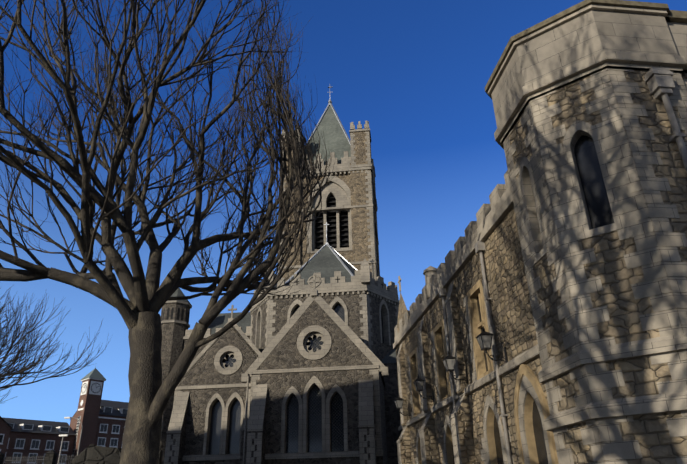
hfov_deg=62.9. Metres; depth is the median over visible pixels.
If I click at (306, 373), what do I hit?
cathedral
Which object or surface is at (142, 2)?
street plane tree
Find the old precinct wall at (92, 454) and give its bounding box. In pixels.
[69,444,120,463]
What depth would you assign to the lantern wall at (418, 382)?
27.06 m
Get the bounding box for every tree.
[0,0,336,463]
[0,287,108,403]
[140,0,162,28]
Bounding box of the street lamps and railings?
[0,417,164,463]
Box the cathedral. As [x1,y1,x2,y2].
[160,86,400,463]
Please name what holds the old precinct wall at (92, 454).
on the ground
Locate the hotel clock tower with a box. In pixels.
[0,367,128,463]
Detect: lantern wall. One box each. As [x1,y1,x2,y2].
[394,394,411,417]
[413,375,433,400]
[442,351,467,382]
[475,327,507,362]
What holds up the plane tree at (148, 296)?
on the ground
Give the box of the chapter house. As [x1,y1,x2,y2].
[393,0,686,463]
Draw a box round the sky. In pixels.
[0,0,686,425]
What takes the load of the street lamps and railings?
on the ground
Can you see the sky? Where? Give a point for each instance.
(419, 72)
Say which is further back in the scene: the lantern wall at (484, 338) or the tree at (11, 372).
the tree at (11, 372)

